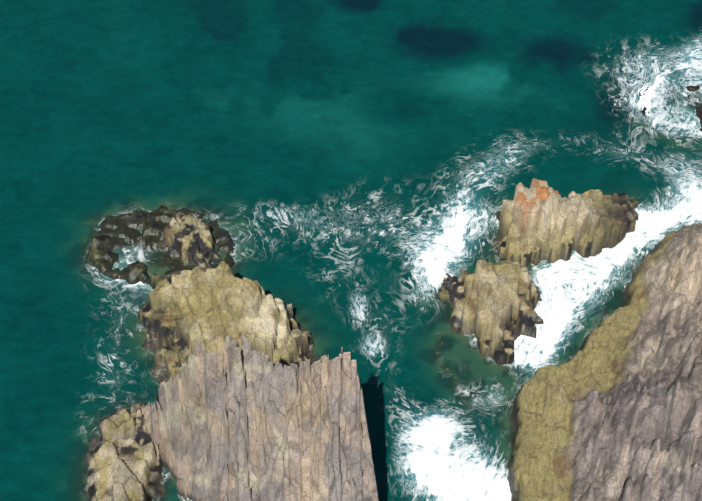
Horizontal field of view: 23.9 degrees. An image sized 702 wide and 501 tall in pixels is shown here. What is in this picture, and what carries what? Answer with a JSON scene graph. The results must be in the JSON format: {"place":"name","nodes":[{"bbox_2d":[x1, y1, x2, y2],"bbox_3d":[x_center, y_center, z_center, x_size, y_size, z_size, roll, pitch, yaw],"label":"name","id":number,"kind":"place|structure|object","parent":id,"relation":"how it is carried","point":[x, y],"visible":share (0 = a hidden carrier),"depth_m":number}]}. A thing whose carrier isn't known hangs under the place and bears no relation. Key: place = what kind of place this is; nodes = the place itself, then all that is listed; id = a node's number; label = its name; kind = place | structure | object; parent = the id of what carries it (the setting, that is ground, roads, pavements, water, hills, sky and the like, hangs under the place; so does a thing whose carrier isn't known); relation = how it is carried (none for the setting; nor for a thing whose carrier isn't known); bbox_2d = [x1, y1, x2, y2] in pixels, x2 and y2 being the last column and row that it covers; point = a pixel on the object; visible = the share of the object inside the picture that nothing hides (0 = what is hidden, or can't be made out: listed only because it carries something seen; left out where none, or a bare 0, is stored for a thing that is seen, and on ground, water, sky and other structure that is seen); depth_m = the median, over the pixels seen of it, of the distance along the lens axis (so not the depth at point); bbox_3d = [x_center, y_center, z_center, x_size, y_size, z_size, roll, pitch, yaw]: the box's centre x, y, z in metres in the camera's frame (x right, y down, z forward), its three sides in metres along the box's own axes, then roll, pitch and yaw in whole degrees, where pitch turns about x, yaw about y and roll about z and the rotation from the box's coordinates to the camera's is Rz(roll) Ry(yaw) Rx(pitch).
{"place":"outdoors","nodes":[
{"label":"outdoors","id":0,"kind":"place"},
{"bbox_2d":[136,333,378,500],"bbox_3d":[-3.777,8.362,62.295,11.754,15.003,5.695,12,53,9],"label":"cliff","id":1,"kind":"structure","parent":0,"point":[247,423],"depth_m":59.57},
{"bbox_2d":[0,0,701,500],"bbox_3d":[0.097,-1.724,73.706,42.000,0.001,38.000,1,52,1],"label":"sea water","id":2,"kind":"structure","parent":0,"point":[348,174],"depth_m":75.08},
{"bbox_2d":[85,402,165,500],"bbox_3d":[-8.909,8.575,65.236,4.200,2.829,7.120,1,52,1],"label":"rock","id":3,"kind":"structure","parent":2,"relation":"in","point":[123,462],"depth_m":64.61},
{"bbox_2d":[87,205,234,288],"bbox_3d":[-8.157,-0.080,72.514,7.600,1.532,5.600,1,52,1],"label":"reef","id":4,"kind":"object","parent":2,"relation":"in","point":[114,232],"visible":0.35,"depth_m":72.48},
{"bbox_2d":[157,209,219,270],"bbox_3d":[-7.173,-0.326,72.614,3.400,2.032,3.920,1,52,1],"label":"rock","id":5,"kind":"object","parent":2,"relation":"in","point":[188,239],"visible":0.62,"depth_m":71.85},
{"bbox_2d":[139,260,316,382],"bbox_3d":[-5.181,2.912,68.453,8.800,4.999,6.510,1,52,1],"label":"rock","id":6,"kind":"object","parent":2,"relation":"in","point":[183,314],"visible":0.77,"depth_m":67.57},
{"bbox_2d":[438,259,543,365],"bbox_3d":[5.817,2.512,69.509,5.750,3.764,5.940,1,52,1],"label":"rock","id":7,"kind":"object","parent":2,"relation":"in","point":[494,312],"visible":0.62,"depth_m":68.75},
{"bbox_2d":[493,178,638,267],"bbox_3d":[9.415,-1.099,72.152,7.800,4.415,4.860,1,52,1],"label":"rock","id":8,"kind":"object","parent":2,"relation":"in","point":[540,220],"visible":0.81,"depth_m":71.36},
{"bbox_2d":[639,85,701,135],"bbox_3d":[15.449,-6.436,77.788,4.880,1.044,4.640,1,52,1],"label":"reef","id":9,"kind":"object","parent":2,"relation":"in","point":[698,108],"visible":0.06,"depth_m":77.47},
{"bbox_2d":[508,223,701,500],"bbox_3d":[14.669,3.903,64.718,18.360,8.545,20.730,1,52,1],"label":"cliff","id":10,"kind":"structure","parent":0,"point":[611,410],"depth_m":64.85}
]}

